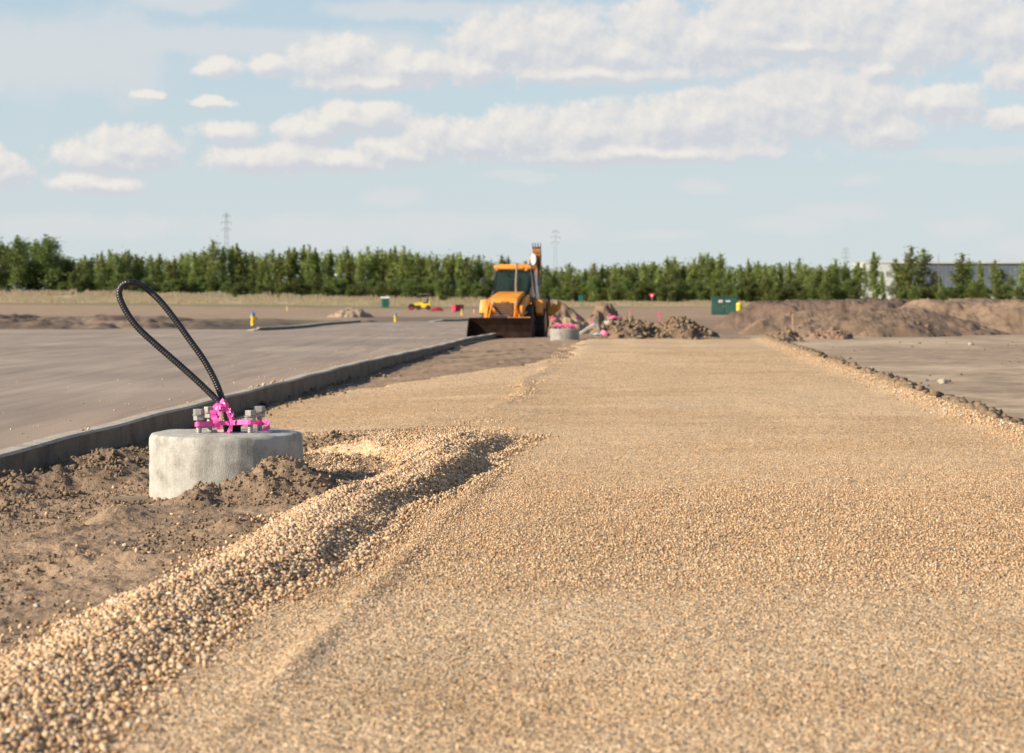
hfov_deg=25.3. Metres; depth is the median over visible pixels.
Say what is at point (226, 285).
broadleaf tree
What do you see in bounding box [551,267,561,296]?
poplar tree
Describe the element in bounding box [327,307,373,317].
dirt pile
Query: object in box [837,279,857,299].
broadleaf tree
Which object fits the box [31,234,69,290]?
broadleaf tree
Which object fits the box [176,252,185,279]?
poplar tree
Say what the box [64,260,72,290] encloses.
poplar tree
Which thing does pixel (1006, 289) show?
broadleaf tree
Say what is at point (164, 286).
broadleaf tree
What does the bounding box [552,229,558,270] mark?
transmission tower
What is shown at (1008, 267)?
warehouse
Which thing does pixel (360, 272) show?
poplar tree
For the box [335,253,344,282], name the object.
poplar tree
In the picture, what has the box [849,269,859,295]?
poplar tree
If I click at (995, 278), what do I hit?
poplar tree
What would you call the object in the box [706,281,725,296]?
broadleaf tree
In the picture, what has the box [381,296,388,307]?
portable toilet
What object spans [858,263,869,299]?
poplar tree
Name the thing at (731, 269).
distant wood
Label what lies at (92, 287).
broadleaf tree
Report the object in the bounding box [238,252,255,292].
poplar tree
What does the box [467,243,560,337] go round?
backhoe loader
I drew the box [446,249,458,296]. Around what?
poplar tree
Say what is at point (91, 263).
poplar tree
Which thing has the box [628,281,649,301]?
broadleaf tree
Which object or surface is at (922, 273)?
poplar tree
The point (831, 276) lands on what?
poplar tree
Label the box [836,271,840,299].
poplar tree
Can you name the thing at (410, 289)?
broadleaf tree
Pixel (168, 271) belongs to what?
poplar tree
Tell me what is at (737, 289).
broadleaf tree
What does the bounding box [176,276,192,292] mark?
broadleaf tree
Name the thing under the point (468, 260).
poplar tree
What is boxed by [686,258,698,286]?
poplar tree
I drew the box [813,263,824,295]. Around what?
poplar tree
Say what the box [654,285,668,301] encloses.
broadleaf tree
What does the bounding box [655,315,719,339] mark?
dirt pile
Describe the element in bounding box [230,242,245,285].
poplar tree
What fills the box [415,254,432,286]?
poplar tree
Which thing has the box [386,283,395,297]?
broadleaf tree
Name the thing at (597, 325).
scrap bar
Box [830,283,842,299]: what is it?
broadleaf tree
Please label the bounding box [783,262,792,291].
poplar tree
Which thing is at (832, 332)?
dirt pile
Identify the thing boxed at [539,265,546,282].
poplar tree
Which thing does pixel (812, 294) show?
broadleaf tree
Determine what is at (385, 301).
door
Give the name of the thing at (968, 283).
poplar tree
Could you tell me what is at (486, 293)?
broadleaf tree
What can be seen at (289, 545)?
windrow stones
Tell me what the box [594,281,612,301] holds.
broadleaf tree
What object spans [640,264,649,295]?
poplar tree
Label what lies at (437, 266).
poplar tree
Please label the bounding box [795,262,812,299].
poplar tree
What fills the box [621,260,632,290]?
poplar tree
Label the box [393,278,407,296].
broadleaf tree
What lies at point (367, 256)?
poplar tree
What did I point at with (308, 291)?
broadleaf tree
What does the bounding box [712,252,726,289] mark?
poplar tree
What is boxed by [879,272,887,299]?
poplar tree
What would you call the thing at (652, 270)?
poplar tree
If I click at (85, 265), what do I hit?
poplar tree
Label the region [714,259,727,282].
poplar tree
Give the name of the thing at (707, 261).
poplar tree
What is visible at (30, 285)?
broadleaf tree
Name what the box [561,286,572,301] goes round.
broadleaf tree
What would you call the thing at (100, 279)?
tree
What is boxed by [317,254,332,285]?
poplar tree
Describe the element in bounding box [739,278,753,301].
broadleaf tree
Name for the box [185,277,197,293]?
broadleaf tree
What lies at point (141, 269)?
poplar tree
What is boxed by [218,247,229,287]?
poplar tree
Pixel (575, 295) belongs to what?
broadleaf tree
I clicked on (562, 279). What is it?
poplar tree
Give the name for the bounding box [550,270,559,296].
poplar tree
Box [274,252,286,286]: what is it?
poplar tree
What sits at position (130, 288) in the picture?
broadleaf tree
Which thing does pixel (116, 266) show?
poplar tree
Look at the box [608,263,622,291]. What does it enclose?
poplar tree
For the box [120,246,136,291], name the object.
poplar tree
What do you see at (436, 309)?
red attachment
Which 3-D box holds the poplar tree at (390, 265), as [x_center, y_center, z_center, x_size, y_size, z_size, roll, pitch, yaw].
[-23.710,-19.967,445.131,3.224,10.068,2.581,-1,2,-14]
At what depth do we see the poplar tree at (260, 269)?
446.53 m
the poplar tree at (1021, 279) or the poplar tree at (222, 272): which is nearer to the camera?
the poplar tree at (1021, 279)
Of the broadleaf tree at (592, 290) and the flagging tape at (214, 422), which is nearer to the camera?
the flagging tape at (214, 422)
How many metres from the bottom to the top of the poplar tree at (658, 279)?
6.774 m
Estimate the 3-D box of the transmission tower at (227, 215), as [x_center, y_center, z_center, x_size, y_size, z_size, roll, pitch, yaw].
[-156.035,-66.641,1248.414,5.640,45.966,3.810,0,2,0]
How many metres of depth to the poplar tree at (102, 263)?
450.15 m
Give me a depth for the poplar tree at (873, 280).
412.48 m
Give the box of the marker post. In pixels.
[736,302,742,310]
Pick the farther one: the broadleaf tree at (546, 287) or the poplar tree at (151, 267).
the poplar tree at (151, 267)
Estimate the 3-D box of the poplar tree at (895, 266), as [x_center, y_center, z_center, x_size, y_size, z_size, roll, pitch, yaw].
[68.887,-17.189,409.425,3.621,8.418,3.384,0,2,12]
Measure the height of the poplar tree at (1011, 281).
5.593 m
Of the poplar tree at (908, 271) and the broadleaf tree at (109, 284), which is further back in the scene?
the broadleaf tree at (109, 284)
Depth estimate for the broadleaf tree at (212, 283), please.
443.11 m
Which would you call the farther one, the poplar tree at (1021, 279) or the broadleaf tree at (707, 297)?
the broadleaf tree at (707, 297)
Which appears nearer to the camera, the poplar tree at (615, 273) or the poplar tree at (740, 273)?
the poplar tree at (740, 273)
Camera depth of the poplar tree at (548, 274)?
438.38 m
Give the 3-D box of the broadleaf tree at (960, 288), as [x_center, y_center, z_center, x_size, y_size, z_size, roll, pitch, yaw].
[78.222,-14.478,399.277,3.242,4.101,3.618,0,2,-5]
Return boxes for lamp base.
[116,279,302,499]
[550,323,578,340]
[604,316,619,324]
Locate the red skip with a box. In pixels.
[452,305,463,311]
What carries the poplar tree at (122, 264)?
on the ground at (986, 377)
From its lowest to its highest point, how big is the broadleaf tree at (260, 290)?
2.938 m
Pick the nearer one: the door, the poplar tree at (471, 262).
the door
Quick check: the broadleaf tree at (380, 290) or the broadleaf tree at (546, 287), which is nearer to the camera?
the broadleaf tree at (546, 287)
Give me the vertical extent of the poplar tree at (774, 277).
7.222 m
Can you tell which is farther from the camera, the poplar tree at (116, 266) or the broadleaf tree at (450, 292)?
the poplar tree at (116, 266)
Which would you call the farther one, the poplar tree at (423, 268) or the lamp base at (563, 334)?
the poplar tree at (423, 268)
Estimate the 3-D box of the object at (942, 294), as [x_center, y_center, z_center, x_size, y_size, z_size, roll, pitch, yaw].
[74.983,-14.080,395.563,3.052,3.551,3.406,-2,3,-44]
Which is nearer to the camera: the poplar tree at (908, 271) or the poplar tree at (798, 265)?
the poplar tree at (908, 271)
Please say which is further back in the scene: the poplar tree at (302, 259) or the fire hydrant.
the poplar tree at (302, 259)
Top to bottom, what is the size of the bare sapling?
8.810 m
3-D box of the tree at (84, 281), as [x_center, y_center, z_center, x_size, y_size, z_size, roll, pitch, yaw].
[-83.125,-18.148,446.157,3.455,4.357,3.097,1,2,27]
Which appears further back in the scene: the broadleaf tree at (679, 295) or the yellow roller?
the broadleaf tree at (679, 295)
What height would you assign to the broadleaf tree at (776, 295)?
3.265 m
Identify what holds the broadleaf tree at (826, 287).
on the ground at (986, 377)
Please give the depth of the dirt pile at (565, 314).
93.67 m
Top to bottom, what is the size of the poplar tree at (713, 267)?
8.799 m
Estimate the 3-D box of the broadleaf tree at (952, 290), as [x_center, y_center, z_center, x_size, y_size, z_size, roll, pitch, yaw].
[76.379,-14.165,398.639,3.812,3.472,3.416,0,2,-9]
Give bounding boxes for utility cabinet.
[711,296,737,314]
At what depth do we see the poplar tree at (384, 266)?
447.27 m
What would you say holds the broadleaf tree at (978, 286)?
on the ground at (986, 377)
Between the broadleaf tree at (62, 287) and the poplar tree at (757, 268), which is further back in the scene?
the broadleaf tree at (62, 287)
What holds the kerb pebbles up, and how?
on the kerb at (29, 456)
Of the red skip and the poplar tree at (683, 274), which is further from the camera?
the poplar tree at (683, 274)
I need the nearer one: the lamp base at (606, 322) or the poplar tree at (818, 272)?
the lamp base at (606, 322)
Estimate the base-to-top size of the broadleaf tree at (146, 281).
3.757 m
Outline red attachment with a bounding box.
[427,307,443,310]
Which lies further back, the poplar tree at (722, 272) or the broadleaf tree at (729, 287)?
the poplar tree at (722, 272)
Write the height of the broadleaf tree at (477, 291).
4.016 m
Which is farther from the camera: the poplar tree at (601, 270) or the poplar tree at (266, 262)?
the poplar tree at (266, 262)
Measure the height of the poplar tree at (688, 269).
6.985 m
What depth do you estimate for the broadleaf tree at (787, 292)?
410.28 m
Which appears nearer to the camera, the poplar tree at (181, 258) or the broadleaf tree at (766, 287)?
the broadleaf tree at (766, 287)
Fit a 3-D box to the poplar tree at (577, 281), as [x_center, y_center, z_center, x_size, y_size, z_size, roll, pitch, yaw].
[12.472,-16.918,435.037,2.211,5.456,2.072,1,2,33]
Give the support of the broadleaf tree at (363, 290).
on the ground at (986, 377)
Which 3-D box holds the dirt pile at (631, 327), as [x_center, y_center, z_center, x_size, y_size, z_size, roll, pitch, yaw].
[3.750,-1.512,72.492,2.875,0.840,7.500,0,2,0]
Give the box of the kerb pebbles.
[81,359,368,430]
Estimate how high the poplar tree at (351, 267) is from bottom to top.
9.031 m
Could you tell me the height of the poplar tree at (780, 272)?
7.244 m
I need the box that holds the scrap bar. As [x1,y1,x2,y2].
[594,318,600,331]
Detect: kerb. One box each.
[0,333,496,472]
[246,320,360,330]
[428,319,467,321]
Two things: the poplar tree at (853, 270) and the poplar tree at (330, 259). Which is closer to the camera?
the poplar tree at (853, 270)
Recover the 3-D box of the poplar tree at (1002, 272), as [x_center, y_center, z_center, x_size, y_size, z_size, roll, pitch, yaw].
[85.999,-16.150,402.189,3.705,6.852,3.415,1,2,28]
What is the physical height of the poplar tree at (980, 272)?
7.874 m
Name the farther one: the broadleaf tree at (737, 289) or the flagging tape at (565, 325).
the broadleaf tree at (737, 289)
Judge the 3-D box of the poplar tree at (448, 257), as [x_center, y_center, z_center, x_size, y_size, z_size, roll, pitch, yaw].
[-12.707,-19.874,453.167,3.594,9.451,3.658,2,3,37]
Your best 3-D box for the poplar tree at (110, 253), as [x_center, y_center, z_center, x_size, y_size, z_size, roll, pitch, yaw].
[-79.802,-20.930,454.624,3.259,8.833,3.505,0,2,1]
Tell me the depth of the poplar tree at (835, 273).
415.20 m
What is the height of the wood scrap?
0.042 m
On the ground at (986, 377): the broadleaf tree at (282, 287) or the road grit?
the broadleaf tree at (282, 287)
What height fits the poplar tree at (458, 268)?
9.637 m
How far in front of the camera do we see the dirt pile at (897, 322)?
90.59 m
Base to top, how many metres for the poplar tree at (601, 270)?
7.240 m
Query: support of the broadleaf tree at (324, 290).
on the ground at (986, 377)
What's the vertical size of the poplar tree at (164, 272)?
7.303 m
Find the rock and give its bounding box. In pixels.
[937,378,948,383]
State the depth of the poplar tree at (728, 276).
423.20 m
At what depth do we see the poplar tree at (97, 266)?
451.59 m
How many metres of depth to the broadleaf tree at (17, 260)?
449.81 m
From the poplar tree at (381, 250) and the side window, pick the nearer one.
the side window
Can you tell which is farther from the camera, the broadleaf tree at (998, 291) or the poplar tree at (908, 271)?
the poplar tree at (908, 271)
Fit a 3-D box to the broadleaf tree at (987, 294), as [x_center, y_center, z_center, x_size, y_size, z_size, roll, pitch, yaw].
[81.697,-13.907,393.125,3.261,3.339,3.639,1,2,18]
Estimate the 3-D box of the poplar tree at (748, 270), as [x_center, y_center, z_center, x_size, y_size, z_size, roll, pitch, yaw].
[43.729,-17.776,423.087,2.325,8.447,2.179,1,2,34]
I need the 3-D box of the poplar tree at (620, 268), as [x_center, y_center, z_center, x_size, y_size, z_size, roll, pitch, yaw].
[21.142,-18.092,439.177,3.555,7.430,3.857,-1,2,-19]
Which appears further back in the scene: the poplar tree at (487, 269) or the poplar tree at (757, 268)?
the poplar tree at (487, 269)
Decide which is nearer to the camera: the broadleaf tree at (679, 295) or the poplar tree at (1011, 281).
the poplar tree at (1011, 281)
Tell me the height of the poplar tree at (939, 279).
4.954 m
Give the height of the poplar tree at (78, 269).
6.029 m
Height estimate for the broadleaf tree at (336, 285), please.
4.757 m
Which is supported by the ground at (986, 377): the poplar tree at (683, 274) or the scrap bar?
the poplar tree at (683, 274)
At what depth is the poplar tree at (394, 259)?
443.14 m
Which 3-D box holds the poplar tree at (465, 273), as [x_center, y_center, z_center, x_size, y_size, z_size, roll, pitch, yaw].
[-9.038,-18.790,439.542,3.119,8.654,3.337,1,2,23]
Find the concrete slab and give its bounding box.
[579,323,595,334]
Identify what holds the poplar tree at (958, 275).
on the ground at (986, 377)
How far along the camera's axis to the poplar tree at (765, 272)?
422.61 m
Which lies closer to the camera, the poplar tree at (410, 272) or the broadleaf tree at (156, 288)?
the broadleaf tree at (156, 288)
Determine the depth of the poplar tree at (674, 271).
424.11 m
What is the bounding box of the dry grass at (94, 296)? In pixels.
[0,287,1015,305]
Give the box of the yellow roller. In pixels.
[408,294,430,309]
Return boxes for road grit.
[1,339,445,445]
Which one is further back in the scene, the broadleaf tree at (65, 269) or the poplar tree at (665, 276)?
the broadleaf tree at (65, 269)
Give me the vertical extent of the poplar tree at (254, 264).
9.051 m
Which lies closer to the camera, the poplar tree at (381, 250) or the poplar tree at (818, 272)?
the poplar tree at (818, 272)
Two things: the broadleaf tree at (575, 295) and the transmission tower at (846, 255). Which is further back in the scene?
the transmission tower at (846, 255)
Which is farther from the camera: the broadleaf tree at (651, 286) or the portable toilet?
the broadleaf tree at (651, 286)
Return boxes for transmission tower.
[221,212,231,262]
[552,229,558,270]
[842,247,849,268]
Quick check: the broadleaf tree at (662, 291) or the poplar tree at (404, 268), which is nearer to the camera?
the broadleaf tree at (662, 291)
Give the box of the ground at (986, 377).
[0,295,1023,652]
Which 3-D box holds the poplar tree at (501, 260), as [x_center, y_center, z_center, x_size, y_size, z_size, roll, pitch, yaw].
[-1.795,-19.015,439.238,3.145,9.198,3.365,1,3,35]
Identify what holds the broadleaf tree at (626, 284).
on the ground at (986, 377)
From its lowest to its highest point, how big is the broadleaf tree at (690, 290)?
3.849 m
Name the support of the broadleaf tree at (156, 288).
on the ground at (986, 377)
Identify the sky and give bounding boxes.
[0,0,1023,294]
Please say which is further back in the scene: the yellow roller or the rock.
the yellow roller
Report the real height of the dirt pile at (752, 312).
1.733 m
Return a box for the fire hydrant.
[248,311,256,325]
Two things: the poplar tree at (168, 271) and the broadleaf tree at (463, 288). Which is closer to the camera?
the broadleaf tree at (463, 288)
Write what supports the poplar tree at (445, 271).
on the ground at (986, 377)
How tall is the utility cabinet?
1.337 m
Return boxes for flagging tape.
[195,398,269,432]
[553,324,576,327]
[609,315,621,319]
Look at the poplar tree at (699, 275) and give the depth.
425.63 m
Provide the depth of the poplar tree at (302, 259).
449.45 m
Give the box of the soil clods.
[0,334,1023,636]
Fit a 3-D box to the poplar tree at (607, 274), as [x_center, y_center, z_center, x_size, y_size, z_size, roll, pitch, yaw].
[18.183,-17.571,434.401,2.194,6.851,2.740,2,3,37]
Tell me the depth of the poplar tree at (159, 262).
449.47 m
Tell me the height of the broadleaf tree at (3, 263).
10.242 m
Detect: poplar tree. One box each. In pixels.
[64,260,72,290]
[73,263,82,291]
[79,254,91,284]
[85,256,95,286]
[90,253,103,288]
[97,250,106,276]
[104,249,115,278]
[108,249,124,277]
[118,254,125,273]
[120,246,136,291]
[132,258,140,289]
[137,256,146,292]
[144,266,154,283]
[145,254,156,285]
[154,252,165,290]
[162,259,167,283]
[165,260,172,289]
[168,257,179,289]
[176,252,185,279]
[178,252,191,284]
[187,251,203,288]
[192,250,211,291]
[200,235,223,288]
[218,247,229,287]
[218,252,226,283]
[225,245,236,294]
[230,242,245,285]
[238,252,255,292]
[246,251,257,290]
[255,257,265,289]
[263,253,272,291]
[265,249,280,292]
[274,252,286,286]
[283,247,292,283]
[286,247,301,290]
[298,244,308,296]
[300,243,316,289]
[310,247,320,280]
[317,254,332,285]
[327,249,334,282]
[334,253,344,273]
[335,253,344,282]
[341,246,350,283]
[345,253,358,288]
[351,253,367,291]
[355,251,364,285]
[360,245,375,295]
[369,250,384,295]
[370,247,387,281]
[379,251,387,284]
[384,248,393,291]
[388,245,401,283]
[393,245,410,280]
[406,249,415,285]
[409,248,425,294]
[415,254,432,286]
[418,255,437,283]
[432,254,442,280]
[440,253,452,297]
[440,257,450,297]
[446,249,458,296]
[454,251,464,296]
[459,256,471,293]
[463,252,475,293]
[467,259,477,295]
[474,254,485,283]
[482,261,491,284]
[491,263,494,284]
[497,255,505,264]
[503,256,511,263]
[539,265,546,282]
[543,265,551,292]
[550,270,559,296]
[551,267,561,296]
[557,268,566,296]
[561,263,575,298]
[575,273,581,292]
[580,268,587,284]
[586,259,602,287]
[598,264,605,281]
[601,266,611,296]
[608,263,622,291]
[616,263,624,280]
[616,268,622,291]
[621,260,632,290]
[630,263,639,295]
[637,263,648,286]
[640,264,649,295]
[645,261,658,295]
[654,267,663,298]
[661,256,672,300]
[666,256,682,301]
[678,265,689,299]
[685,267,692,285]
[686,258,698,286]
[694,252,706,280]
[699,250,716,299]
[706,256,716,297]
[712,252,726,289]
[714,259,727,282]
[724,270,731,292]
[731,273,736,287]
[736,264,744,283]
[745,258,753,297]
[749,260,763,300]
[750,261,763,287]
[760,263,768,281]
[767,264,781,299]
[776,265,785,288]
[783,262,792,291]
[794,257,804,292]
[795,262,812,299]
[806,271,820,298]
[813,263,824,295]
[821,271,830,292]
[824,262,836,284]
[829,259,844,299]
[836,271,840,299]
[839,262,851,292]
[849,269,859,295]
[852,261,863,298]
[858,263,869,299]
[866,251,882,298]
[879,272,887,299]
[886,257,903,298]
[898,246,928,299]
[912,248,933,297]
[926,268,942,295]
[936,277,941,286]
[948,252,977,288]
[956,260,976,292]
[973,261,985,291]
[988,260,1002,298]
[991,265,1008,288]
[1005,272,1016,299]
[1012,261,1023,297]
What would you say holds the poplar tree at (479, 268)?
on the ground at (986, 377)
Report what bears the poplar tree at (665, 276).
on the ground at (986, 377)
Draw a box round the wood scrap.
[112,495,149,501]
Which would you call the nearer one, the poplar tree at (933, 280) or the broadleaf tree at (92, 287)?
the poplar tree at (933, 280)
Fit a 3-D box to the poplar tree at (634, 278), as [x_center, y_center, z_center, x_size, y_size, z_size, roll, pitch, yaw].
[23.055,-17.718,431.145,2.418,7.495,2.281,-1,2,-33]
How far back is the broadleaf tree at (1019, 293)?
389.31 m
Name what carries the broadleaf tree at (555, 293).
on the ground at (986, 377)
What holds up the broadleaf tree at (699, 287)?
on the ground at (986, 377)
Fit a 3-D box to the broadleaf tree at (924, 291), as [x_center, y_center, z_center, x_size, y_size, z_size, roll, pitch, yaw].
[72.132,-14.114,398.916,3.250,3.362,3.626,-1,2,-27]
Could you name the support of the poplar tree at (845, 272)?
on the ground at (986, 377)
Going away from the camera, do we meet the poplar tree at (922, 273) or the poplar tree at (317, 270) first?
the poplar tree at (922, 273)
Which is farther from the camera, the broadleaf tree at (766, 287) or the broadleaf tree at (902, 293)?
the broadleaf tree at (766, 287)
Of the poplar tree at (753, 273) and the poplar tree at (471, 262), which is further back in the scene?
the poplar tree at (471, 262)
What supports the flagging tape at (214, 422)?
on the lamp base at (181, 461)
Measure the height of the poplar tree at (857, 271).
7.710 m
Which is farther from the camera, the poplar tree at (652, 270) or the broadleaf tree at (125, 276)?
the broadleaf tree at (125, 276)
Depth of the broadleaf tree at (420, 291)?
437.35 m
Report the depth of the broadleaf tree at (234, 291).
439.11 m
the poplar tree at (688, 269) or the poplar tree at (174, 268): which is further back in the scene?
the poplar tree at (174, 268)
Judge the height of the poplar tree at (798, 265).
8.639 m
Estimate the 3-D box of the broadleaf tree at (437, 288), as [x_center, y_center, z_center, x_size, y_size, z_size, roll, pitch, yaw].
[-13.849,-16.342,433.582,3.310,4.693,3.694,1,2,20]
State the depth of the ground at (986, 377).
18.46 m
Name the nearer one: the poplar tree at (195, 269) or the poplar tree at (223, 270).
the poplar tree at (195, 269)
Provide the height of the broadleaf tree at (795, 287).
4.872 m
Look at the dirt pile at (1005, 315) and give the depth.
98.45 m
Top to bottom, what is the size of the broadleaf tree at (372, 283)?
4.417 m
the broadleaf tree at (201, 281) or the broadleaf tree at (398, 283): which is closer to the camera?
the broadleaf tree at (398, 283)
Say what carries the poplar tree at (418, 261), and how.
on the ground at (986, 377)
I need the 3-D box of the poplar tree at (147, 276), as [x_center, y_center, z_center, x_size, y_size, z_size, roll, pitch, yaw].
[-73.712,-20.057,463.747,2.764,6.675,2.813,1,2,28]
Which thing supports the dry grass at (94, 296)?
on the ground at (986, 377)
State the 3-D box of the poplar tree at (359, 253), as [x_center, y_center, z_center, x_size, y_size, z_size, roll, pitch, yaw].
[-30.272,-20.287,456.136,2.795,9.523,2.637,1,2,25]
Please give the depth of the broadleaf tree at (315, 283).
439.06 m
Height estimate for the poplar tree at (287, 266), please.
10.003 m
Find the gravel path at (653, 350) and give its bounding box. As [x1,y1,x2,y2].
[3,338,1023,752]
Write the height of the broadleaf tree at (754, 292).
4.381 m
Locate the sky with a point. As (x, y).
(772, 132)
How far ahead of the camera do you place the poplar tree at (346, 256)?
447.23 m
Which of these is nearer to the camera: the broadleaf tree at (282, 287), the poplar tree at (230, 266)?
the broadleaf tree at (282, 287)
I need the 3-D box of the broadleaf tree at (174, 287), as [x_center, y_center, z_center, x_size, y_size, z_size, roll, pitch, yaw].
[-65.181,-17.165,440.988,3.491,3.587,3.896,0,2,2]
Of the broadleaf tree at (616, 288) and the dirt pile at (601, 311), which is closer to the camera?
the dirt pile at (601, 311)
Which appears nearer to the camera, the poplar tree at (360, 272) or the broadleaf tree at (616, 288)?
the broadleaf tree at (616, 288)
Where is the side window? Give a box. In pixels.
[531,270,535,302]
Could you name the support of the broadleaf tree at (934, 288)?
on the ground at (986, 377)
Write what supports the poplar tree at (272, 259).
on the ground at (986, 377)
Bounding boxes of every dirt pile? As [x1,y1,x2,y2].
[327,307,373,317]
[548,300,590,334]
[586,302,622,325]
[589,316,666,338]
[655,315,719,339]
[713,298,911,328]
[738,307,1010,336]
[774,325,804,341]
[802,326,852,338]
[897,298,1023,333]
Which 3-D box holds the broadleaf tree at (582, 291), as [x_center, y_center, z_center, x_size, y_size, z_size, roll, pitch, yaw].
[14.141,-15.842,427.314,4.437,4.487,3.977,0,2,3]
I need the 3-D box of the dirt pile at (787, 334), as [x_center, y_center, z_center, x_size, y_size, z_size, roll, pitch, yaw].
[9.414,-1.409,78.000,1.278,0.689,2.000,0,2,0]
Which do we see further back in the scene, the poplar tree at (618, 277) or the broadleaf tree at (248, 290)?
the broadleaf tree at (248, 290)
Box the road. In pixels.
[0,321,493,449]
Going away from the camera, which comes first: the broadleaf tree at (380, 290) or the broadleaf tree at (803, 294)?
the broadleaf tree at (803, 294)
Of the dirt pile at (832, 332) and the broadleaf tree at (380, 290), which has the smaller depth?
the dirt pile at (832, 332)
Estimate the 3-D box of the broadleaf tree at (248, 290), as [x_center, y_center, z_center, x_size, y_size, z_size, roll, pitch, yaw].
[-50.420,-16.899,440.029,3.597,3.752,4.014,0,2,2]
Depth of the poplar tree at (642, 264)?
439.95 m
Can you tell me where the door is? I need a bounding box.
[383,299,387,307]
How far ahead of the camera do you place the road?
45.28 m
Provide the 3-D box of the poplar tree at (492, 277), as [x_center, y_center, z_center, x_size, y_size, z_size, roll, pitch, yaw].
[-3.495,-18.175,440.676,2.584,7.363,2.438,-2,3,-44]
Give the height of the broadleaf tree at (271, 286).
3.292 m
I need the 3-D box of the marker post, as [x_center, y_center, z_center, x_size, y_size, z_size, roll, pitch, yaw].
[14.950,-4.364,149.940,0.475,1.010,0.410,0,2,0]
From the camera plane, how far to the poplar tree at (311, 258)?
445.88 m
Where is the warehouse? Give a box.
[852,262,1023,299]
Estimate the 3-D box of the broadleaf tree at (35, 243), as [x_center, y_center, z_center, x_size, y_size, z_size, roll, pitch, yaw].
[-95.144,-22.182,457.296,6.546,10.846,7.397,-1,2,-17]
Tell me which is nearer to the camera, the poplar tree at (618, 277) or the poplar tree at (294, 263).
the poplar tree at (618, 277)
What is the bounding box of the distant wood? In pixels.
[0,237,853,298]
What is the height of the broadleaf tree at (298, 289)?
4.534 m
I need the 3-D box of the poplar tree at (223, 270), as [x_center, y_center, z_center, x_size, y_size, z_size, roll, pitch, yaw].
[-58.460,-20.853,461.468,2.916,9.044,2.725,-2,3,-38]
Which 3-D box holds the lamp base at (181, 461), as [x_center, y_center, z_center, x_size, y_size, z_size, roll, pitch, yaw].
[-2.019,0.170,16.046,1.076,1.710,1.108,-2,3,-44]
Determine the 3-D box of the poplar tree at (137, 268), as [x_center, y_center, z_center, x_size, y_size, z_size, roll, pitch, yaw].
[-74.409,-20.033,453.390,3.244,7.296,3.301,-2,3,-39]
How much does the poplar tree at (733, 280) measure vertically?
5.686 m
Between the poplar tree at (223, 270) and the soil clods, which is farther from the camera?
the poplar tree at (223, 270)
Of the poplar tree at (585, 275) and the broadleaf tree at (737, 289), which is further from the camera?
the poplar tree at (585, 275)
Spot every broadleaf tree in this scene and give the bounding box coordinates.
[0,241,15,290]
[1,235,37,288]
[9,262,41,290]
[22,239,46,291]
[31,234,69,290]
[43,258,77,287]
[55,281,67,290]
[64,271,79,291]
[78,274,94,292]
[88,282,95,291]
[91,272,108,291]
[101,277,116,291]
[105,272,125,290]
[115,272,132,290]
[128,285,139,291]
[138,277,153,292]
[153,282,162,292]
[160,282,170,293]
[168,278,182,292]
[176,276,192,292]
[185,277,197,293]
[191,275,206,292]
[203,274,221,292]
[219,281,232,293]
[229,281,246,296]
[242,280,257,295]
[256,283,264,293]
[262,282,275,295]
[275,281,292,295]
[285,276,305,295]
[302,279,313,295]
[307,274,323,294]
[314,285,333,296]
[321,276,345,296]
[333,278,349,296]
[342,284,358,296]
[354,284,370,296]
[364,280,377,295]
[370,281,391,297]
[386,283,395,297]
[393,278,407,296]
[397,278,419,297]
[416,284,426,297]
[421,276,442,297]
[430,278,446,299]
[445,286,455,299]
[454,278,470,298]
[468,282,484,297]
[477,275,492,297]
[540,280,553,298]
[548,287,563,300]
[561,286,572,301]
[570,286,580,300]
[577,280,596,301]
[583,276,602,301]
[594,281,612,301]
[605,282,626,300]
[618,277,636,301]
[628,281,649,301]
[644,281,658,300]
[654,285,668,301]
[666,285,678,301]
[671,278,687,301]
[684,285,695,300]
[692,278,707,300]
[700,288,710,300]
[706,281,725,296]
[719,282,736,295]
[731,283,744,300]
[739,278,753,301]
[749,282,761,301]
[756,276,777,300]
[769,288,784,301]
[773,286,793,300]
[781,278,808,299]
[799,287,809,299]
[806,288,818,299]
[815,280,833,299]
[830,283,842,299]
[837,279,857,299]
[847,277,862,298]
[895,286,908,299]
[906,285,921,299]
[917,286,933,299]
[928,284,939,299]
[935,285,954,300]
[947,287,958,298]
[953,282,967,298]
[966,280,991,298]
[978,286,993,298]
[992,287,1004,299]
[999,283,1014,299]
[1007,286,1023,299]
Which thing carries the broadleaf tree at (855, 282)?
on the ground at (986, 377)
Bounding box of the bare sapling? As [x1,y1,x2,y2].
[934,259,942,299]
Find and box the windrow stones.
[0,429,559,752]
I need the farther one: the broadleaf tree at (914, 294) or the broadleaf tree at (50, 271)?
the broadleaf tree at (50, 271)
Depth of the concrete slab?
67.37 m
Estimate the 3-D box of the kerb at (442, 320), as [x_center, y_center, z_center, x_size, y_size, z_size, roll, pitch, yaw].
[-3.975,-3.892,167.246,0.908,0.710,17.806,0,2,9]
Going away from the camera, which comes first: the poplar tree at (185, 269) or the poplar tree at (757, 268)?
the poplar tree at (757, 268)
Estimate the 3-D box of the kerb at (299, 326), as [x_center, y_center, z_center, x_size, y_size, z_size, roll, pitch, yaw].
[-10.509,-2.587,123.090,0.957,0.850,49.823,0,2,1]

